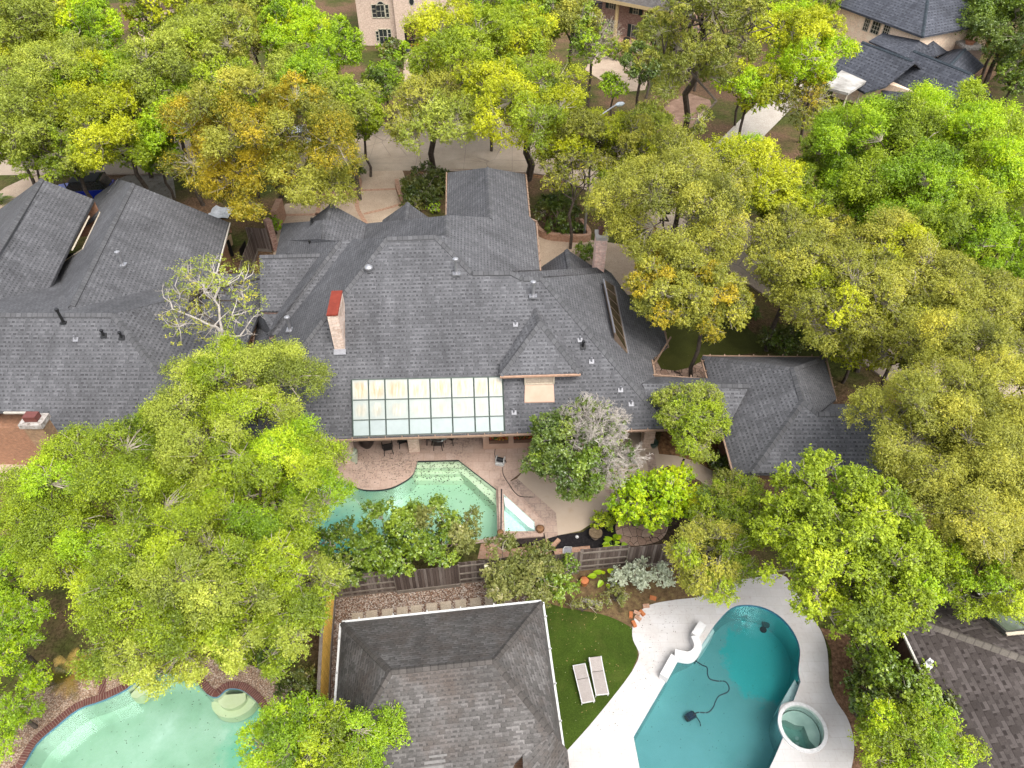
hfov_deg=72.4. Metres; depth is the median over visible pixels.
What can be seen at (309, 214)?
paving strip
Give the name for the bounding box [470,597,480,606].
stepping stone
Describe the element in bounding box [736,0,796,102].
tree
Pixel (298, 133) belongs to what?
parked car
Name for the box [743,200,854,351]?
tree
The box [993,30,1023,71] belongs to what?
tree
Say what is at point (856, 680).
shrub
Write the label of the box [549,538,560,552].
brick edging
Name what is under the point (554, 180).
tree
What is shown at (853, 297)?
tree
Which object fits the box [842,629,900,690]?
shrub
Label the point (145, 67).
tree
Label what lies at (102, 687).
paving strip
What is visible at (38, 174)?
tree
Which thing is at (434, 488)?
floating leaves
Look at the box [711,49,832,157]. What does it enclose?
driveway
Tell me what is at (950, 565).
tree
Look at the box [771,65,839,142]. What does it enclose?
tree
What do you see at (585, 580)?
plant pot
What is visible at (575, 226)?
shrub
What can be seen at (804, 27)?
tree
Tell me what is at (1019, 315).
tree
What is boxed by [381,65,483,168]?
tree
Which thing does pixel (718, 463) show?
shrub
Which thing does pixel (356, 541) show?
shrub
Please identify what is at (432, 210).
shrub
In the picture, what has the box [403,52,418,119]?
path
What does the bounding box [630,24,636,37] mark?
window
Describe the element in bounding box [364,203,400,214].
paving strip
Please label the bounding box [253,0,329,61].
tree
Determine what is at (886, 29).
window
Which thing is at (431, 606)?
stepping stone
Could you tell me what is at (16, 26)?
tree
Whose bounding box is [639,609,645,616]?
loose brick
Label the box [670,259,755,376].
tree
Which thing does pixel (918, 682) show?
shrub
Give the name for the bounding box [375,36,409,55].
shrub
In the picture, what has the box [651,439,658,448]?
plant pot
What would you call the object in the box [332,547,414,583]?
shrub
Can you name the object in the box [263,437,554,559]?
patio
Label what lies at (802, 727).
hot tub
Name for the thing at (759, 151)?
tree
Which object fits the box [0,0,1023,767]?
ground
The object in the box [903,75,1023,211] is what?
tree
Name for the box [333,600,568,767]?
house
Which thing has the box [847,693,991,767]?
tree
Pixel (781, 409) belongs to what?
pool house
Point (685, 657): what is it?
fountain wall
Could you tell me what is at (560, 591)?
shrub
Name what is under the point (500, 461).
hose reel
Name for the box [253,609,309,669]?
shrub
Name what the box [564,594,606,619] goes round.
shrub
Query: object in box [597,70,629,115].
tree
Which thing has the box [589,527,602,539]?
stone table
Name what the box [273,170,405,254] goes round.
driveway
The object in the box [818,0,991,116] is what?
house
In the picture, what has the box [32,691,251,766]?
floating leaves
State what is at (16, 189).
driveway
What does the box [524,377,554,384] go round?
window
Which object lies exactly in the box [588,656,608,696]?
sun lounger
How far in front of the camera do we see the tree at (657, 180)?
40.34 m
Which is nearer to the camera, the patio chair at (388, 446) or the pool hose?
the pool hose
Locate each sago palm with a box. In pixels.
[0,193,15,205]
[44,647,94,702]
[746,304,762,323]
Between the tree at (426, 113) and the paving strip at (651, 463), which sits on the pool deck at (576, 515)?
the paving strip at (651, 463)
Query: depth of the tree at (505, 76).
50.89 m
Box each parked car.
[58,172,114,197]
[287,125,310,145]
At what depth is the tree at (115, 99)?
50.71 m
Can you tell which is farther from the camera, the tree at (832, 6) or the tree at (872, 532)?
the tree at (832, 6)
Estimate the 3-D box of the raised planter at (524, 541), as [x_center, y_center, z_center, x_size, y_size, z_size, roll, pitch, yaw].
[0.556,7.878,35.114,2.233,0.300,0.500,-5,44,-5]
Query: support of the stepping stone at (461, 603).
on the gravel strip at (346, 608)
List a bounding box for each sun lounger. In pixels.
[573,663,594,704]
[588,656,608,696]
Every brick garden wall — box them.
[263,217,277,250]
[270,199,285,226]
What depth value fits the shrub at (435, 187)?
59.90 m
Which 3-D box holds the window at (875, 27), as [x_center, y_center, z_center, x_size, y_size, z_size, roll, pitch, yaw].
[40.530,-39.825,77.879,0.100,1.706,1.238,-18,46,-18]
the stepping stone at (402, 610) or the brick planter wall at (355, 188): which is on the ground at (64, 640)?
the brick planter wall at (355, 188)
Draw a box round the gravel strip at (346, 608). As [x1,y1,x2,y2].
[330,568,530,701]
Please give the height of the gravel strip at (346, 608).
0.001 m
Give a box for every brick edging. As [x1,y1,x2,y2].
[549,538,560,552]
[554,546,589,554]
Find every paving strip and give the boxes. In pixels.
[98,676,105,694]
[286,213,318,215]
[315,200,320,212]
[355,193,367,222]
[360,188,395,190]
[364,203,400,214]
[511,479,557,537]
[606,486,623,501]
[646,452,656,472]
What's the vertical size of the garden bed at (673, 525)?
0.001 m
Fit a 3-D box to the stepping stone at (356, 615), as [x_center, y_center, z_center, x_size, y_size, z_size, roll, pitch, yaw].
[-7.124,10.750,32.266,0.500,0.050,0.420,-5,44,-5]
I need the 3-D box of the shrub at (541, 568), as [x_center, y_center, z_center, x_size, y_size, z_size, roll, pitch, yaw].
[1.101,8.938,31.928,2.708,3.460,3.476,0,43,0]
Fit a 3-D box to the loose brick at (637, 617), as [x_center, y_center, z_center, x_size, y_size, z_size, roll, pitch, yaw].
[5.795,10.762,32.195,0.300,0.146,0.179,33,52,30]
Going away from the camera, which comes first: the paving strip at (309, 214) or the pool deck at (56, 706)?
the pool deck at (56, 706)
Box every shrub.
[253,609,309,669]
[269,214,282,233]
[273,663,317,719]
[306,514,380,588]
[331,162,366,186]
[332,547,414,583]
[358,497,434,578]
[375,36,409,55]
[379,49,412,62]
[398,186,423,210]
[400,158,449,207]
[400,493,482,567]
[425,200,439,213]
[479,528,531,603]
[507,538,565,608]
[530,189,583,234]
[536,552,582,607]
[555,220,583,233]
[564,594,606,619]
[572,240,593,260]
[590,508,616,531]
[598,584,631,607]
[607,46,635,59]
[607,555,675,592]
[708,449,729,476]
[723,291,760,322]
[756,321,812,355]
[839,668,905,723]
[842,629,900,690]
[854,644,962,718]
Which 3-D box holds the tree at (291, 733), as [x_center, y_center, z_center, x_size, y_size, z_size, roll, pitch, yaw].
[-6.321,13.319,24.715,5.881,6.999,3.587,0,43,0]
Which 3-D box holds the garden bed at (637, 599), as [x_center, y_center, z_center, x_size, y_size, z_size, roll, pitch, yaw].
[4.896,9.991,33.090,13.182,0.001,3.567,0,43,0]
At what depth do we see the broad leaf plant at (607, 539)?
34.81 m
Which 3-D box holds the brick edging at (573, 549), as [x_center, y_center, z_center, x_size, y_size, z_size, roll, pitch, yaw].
[2.986,8.295,34.745,1.814,0.200,0.300,-4,44,-5]
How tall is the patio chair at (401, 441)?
0.953 m
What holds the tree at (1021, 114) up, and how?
on the ground at (64, 640)
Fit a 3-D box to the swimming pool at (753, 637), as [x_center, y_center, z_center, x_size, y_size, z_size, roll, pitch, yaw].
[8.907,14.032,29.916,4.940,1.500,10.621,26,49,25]
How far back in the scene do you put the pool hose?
30.03 m
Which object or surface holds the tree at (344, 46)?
on the ground at (64, 640)
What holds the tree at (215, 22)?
on the ground at (64, 640)
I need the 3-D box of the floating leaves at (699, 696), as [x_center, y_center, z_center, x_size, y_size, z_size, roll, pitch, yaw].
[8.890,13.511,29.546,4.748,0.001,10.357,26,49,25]
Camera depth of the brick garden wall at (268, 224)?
53.62 m
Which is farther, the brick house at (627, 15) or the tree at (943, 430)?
the brick house at (627, 15)
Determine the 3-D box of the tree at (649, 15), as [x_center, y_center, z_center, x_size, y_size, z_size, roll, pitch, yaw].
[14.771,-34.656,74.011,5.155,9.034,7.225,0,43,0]
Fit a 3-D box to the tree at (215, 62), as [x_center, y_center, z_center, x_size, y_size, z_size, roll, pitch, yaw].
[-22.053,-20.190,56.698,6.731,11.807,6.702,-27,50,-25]
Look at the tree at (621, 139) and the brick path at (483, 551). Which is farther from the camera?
the tree at (621, 139)
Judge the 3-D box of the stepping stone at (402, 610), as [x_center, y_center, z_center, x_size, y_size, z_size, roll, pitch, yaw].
[-5.094,10.544,32.483,0.500,0.050,0.420,-5,44,-5]
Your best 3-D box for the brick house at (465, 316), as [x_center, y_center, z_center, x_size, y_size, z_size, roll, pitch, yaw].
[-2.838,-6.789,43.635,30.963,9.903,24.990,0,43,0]
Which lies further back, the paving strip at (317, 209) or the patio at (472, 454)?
the paving strip at (317, 209)
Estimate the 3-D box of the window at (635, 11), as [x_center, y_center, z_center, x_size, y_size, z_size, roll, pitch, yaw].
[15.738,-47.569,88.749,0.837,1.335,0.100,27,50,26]
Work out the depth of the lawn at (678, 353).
46.35 m
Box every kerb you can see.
[32,171,298,175]
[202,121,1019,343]
[417,169,525,173]
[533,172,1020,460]
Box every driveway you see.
[0,176,43,208]
[115,175,175,199]
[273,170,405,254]
[585,56,646,91]
[657,94,710,139]
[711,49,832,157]
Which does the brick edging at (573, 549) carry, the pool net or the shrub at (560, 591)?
the pool net
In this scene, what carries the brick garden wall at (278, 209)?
on the driveway at (373, 200)
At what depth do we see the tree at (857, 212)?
46.05 m
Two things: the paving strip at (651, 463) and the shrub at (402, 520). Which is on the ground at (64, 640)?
the shrub at (402, 520)
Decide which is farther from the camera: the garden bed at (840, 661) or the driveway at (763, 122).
the driveway at (763, 122)
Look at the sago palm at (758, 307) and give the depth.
48.39 m
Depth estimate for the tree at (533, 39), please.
59.00 m
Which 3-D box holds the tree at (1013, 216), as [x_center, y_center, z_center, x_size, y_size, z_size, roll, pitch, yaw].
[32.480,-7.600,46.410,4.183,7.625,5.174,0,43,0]
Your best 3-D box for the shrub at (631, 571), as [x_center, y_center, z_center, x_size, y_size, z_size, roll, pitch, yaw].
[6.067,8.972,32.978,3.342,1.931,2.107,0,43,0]
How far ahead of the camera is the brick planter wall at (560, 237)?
55.48 m
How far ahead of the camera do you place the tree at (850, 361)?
39.24 m
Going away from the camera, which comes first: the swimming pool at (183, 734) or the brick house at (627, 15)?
the swimming pool at (183, 734)
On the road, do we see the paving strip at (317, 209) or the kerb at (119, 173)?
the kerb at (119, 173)
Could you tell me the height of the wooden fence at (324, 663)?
1.998 m
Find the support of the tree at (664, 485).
on the garden bed at (673, 525)
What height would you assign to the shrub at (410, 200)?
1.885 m
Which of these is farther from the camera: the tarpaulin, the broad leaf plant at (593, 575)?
the tarpaulin
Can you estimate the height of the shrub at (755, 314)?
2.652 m
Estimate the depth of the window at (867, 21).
78.93 m
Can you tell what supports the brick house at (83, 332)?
on the ground at (64, 640)
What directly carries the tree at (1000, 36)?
on the ground at (64, 640)
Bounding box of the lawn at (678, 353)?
[655,309,764,370]
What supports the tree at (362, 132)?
on the ground at (64, 640)
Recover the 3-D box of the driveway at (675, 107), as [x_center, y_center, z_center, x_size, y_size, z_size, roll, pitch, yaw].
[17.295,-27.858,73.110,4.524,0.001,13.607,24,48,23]
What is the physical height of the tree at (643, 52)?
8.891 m
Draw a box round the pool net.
[563,547,571,552]
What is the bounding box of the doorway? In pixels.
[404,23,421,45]
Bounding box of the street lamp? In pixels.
[583,102,624,233]
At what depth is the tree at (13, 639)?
27.40 m
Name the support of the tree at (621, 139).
on the ground at (64, 640)
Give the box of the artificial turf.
[542,603,637,749]
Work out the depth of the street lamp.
52.89 m
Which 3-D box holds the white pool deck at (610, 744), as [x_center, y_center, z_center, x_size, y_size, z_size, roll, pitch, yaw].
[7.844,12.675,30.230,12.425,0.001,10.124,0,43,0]
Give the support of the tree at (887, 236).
on the ground at (64, 640)
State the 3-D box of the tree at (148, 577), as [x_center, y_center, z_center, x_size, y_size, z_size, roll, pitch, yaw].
[-12.085,9.252,26.481,8.144,10.553,6.643,0,43,0]
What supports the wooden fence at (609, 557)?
on the ground at (64, 640)
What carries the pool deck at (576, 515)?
on the ground at (64, 640)
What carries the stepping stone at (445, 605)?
on the gravel strip at (346, 608)
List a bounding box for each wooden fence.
[237,232,257,273]
[245,227,271,251]
[279,541,741,606]
[317,584,335,738]
[865,626,903,702]
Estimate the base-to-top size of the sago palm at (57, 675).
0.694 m
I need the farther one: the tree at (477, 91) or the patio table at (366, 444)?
the tree at (477, 91)
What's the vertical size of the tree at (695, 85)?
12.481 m
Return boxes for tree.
[0,0,86,75]
[0,29,113,159]
[0,93,127,198]
[0,135,50,184]
[0,412,212,595]
[0,523,51,617]
[0,593,57,683]
[0,658,53,763]
[1,146,53,179]
[45,0,125,50]
[47,32,159,177]
[61,76,173,189]
[61,501,286,703]
[103,16,226,184]
[119,0,207,41]
[119,134,184,200]
[129,75,211,206]
[133,330,337,510]
[149,63,367,222]
[153,252,268,347]
[157,0,260,149]
[180,53,266,197]
[188,0,273,101]
[193,409,358,563]
[199,526,353,685]
[220,12,277,126]
[232,688,412,767]
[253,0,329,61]
[259,39,337,147]
[291,12,366,142]
[302,65,387,200]
[353,104,383,176]
[361,57,404,130]
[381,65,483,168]
[399,0,513,103]
[453,57,526,151]
[459,0,551,22]
[469,48,591,181]
[474,0,559,144]
[518,390,650,502]
[520,0,567,60]
[535,105,663,181]
[539,0,605,94]
[539,141,616,248]
[566,10,623,113]
[580,119,755,274]
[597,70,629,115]
[602,461,705,535]
[617,38,665,112]
[621,237,737,329]
[624,98,674,215]
[632,6,678,98]
[636,0,745,135]
[644,378,732,464]
[662,513,764,608]
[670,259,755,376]
[677,0,739,91]
[685,474,756,560]
[687,130,808,219]
[694,0,773,125]
[710,58,792,135]
[710,467,777,551]
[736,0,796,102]
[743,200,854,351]
[745,0,863,95]
[747,443,954,648]
[750,156,846,240]
[769,241,917,358]
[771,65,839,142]
[791,0,843,16]
[795,89,983,224]
[797,150,908,265]
[798,200,870,248]
[821,321,883,383]
[826,203,989,372]
[838,344,1023,565]
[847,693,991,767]
[855,314,940,390]
[862,200,963,267]
[865,158,1018,318]
[899,248,1023,389]
[901,305,1023,433]
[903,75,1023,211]
[907,374,1023,506]
[915,431,1023,586]
[919,527,982,584]
[933,536,1023,625]
[951,215,1023,290]
[955,0,1023,87]
[964,0,1018,24]
[973,277,1023,350]
[980,0,1023,78]
[989,53,1023,105]
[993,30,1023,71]
[999,108,1023,153]
[1004,206,1023,262]
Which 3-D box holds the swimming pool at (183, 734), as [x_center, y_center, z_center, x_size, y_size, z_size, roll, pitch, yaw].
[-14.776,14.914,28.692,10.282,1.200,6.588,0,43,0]
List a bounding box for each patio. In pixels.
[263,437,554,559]
[537,236,660,294]
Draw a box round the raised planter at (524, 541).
[501,533,545,548]
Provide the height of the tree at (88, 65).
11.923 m
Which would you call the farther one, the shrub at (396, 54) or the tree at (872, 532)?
the shrub at (396, 54)
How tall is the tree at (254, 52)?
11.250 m
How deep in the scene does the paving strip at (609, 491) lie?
37.54 m
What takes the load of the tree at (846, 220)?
on the ground at (64, 640)
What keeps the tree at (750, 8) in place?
on the ground at (64, 640)
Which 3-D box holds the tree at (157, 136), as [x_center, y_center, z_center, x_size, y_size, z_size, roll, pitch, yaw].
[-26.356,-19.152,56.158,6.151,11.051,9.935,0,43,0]
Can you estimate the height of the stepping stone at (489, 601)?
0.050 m
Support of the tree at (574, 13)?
on the ground at (64, 640)
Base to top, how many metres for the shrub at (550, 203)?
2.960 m
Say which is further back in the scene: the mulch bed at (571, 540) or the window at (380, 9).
the window at (380, 9)
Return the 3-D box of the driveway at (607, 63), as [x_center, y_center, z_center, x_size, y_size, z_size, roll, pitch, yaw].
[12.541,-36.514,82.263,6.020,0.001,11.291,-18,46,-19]
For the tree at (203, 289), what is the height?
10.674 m
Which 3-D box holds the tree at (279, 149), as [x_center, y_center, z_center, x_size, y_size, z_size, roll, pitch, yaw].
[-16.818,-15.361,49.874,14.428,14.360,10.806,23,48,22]
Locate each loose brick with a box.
[629,611,632,618]
[631,620,636,627]
[634,614,641,621]
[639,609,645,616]
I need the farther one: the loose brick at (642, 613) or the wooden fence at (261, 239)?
the wooden fence at (261, 239)
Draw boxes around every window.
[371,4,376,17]
[375,4,385,17]
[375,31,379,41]
[378,29,387,43]
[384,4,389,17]
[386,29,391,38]
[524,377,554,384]
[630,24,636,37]
[632,8,638,14]
[862,18,870,31]
[869,20,881,35]
[881,25,890,33]
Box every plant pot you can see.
[347,447,357,463]
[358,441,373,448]
[536,525,543,532]
[580,576,589,586]
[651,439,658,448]
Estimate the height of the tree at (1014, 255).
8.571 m
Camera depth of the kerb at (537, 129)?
71.50 m
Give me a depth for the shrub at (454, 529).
32.01 m
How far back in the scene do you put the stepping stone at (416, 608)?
32.56 m
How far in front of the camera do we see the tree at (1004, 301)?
35.88 m
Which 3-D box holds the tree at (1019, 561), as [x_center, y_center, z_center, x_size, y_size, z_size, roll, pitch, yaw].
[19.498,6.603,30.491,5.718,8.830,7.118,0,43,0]
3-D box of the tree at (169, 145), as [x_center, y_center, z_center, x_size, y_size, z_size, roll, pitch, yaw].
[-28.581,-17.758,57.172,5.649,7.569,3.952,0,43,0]
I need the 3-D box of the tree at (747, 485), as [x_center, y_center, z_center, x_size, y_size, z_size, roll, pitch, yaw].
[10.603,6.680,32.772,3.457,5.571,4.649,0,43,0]
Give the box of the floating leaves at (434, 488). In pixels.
[317,462,496,544]
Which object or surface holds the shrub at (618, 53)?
on the ground at (64, 640)
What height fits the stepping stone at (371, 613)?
0.050 m
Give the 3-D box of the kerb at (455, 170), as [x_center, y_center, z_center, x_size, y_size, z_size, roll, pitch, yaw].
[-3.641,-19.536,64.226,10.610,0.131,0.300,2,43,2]
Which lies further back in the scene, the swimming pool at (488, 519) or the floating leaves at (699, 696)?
the swimming pool at (488, 519)
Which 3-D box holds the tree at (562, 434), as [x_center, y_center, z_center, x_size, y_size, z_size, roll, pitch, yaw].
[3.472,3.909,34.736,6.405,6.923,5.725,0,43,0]
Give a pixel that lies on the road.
(390, 156)
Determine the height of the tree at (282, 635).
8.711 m
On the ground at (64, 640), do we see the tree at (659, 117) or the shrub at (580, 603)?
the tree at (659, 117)
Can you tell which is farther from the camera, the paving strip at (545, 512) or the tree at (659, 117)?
the tree at (659, 117)
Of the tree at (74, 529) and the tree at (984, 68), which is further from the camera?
the tree at (984, 68)
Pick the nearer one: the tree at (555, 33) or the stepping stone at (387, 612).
the stepping stone at (387, 612)
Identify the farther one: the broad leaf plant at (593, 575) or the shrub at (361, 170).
the shrub at (361, 170)
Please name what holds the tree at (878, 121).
on the ground at (64, 640)
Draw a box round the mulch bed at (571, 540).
[548,512,620,552]
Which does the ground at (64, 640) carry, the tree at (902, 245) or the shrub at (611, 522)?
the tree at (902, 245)
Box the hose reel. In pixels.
[495,455,505,466]
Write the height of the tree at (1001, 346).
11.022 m
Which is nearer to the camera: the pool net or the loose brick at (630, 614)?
the loose brick at (630, 614)
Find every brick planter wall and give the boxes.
[295,178,361,196]
[395,179,404,205]
[535,218,590,242]
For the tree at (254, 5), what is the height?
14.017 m
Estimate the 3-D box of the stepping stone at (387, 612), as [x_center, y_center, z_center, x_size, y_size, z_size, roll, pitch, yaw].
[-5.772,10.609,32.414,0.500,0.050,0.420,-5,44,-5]
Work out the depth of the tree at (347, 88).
53.88 m
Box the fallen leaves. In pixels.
[352,450,416,483]
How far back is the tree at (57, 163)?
51.75 m
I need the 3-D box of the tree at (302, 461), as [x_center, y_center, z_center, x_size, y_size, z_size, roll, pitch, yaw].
[-9.731,5.850,31.124,6.290,9.113,6.632,16,46,16]
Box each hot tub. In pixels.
[498,484,542,540]
[777,702,827,752]
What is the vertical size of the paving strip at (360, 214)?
0.005 m
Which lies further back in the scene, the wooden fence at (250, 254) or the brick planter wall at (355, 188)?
the brick planter wall at (355, 188)
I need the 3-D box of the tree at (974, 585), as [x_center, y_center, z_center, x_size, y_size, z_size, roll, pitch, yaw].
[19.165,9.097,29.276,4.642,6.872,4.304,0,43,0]
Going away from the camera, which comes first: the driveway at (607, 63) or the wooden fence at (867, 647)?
the wooden fence at (867, 647)
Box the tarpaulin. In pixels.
[209,205,231,217]
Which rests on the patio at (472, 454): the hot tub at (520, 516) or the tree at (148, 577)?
the hot tub at (520, 516)
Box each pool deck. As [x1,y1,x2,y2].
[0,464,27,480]
[0,655,285,767]
[517,432,714,534]
[568,574,853,767]
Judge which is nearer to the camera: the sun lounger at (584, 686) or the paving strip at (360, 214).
the sun lounger at (584, 686)
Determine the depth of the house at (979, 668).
26.62 m
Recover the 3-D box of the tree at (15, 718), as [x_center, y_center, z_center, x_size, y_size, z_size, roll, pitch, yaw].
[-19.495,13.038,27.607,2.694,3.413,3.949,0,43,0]
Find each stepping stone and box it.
[352,612,362,619]
[366,610,376,617]
[382,608,392,615]
[397,606,407,614]
[411,604,421,612]
[426,602,436,611]
[440,601,450,609]
[455,599,465,608]
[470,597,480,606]
[485,597,495,604]
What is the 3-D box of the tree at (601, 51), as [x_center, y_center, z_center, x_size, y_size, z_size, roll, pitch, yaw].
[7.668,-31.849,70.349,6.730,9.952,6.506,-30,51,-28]
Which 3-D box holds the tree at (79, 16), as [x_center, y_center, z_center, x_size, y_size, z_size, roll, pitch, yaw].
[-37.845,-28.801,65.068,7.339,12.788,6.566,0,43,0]
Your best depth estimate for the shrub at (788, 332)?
44.59 m
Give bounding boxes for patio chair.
[381,440,393,455]
[397,440,407,448]
[432,440,442,450]
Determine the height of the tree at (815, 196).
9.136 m
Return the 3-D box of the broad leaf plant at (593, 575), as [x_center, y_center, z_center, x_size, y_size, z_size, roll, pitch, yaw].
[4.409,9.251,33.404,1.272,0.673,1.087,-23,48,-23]
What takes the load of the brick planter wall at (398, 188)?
on the driveway at (373, 200)
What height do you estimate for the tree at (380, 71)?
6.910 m
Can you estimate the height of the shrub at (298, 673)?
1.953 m
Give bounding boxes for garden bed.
[526,563,747,627]
[614,480,716,546]
[658,431,725,482]
[821,628,865,767]
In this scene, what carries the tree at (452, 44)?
on the ground at (64, 640)
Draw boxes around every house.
[0,178,260,500]
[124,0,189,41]
[233,167,748,464]
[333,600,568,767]
[355,0,458,51]
[586,0,722,45]
[642,354,924,499]
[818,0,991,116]
[896,591,1023,767]
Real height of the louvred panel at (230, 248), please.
1.360 m
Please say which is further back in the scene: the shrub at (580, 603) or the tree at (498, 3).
the tree at (498, 3)
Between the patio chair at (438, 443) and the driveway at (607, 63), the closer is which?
the patio chair at (438, 443)
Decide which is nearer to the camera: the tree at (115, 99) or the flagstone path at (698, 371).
the flagstone path at (698, 371)
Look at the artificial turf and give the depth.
30.98 m
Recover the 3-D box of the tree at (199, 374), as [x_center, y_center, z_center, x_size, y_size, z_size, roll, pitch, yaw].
[-12.585,2.942,33.541,7.789,10.035,10.068,17,46,17]
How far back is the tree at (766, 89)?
56.82 m
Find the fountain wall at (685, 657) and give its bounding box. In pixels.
[659,621,705,681]
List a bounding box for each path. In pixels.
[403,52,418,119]
[478,539,547,558]
[615,512,667,545]
[654,358,704,377]
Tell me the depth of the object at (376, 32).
88.60 m
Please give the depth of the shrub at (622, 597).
32.52 m
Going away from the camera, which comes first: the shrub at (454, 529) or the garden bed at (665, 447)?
the shrub at (454, 529)
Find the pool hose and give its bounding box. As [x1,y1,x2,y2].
[693,660,729,715]
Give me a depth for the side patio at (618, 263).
54.07 m
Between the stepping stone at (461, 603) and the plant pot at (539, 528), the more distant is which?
the plant pot at (539, 528)
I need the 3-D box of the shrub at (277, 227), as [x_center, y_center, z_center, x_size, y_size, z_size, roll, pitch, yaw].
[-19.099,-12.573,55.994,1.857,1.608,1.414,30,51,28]
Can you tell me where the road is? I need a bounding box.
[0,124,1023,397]
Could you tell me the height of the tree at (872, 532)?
9.662 m
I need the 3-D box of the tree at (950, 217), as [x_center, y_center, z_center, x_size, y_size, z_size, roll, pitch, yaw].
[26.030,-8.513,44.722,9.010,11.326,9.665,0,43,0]
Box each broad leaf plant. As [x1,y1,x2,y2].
[587,568,616,588]
[602,534,627,546]
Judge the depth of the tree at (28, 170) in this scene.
55.62 m
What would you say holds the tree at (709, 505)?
on the ground at (64, 640)
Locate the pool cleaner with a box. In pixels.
[684,710,696,721]
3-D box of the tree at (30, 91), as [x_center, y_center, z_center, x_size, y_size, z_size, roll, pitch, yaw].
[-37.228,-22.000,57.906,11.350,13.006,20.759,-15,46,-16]
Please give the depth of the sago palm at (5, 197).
59.92 m
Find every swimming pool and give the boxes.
[10,664,271,767]
[301,460,496,553]
[634,605,799,767]
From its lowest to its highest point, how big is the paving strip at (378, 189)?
0.005 m
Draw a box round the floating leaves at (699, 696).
[638,612,776,761]
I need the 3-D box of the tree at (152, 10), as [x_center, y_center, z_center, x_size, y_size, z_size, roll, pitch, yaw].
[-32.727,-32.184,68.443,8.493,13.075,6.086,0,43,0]
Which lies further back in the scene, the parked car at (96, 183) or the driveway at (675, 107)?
the driveway at (675, 107)
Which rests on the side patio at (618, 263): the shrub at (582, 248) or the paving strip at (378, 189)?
the shrub at (582, 248)
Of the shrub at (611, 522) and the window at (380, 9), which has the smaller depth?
the shrub at (611, 522)
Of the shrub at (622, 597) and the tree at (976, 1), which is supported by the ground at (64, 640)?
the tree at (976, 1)
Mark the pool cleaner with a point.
(689, 716)
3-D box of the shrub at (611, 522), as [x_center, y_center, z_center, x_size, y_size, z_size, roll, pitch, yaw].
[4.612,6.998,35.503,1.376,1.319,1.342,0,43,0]
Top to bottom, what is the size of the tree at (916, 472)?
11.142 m
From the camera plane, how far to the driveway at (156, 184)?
62.75 m
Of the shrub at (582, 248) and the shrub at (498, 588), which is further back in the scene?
the shrub at (582, 248)
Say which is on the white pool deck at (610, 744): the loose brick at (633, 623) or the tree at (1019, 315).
the loose brick at (633, 623)
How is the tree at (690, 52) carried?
on the ground at (64, 640)
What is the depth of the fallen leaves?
38.75 m
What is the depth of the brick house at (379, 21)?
87.00 m
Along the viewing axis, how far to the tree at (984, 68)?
80.04 m
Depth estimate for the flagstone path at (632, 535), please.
35.60 m
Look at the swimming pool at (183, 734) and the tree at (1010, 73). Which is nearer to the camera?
the swimming pool at (183, 734)
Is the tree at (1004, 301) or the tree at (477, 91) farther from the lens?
the tree at (477, 91)
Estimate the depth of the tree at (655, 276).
38.48 m
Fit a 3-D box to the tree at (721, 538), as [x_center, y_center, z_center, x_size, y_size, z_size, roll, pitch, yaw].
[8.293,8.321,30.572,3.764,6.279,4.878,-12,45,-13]
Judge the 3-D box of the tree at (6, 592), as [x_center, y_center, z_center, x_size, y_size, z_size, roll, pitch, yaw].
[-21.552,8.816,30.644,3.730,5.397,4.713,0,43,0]
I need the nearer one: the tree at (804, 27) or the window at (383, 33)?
the tree at (804, 27)

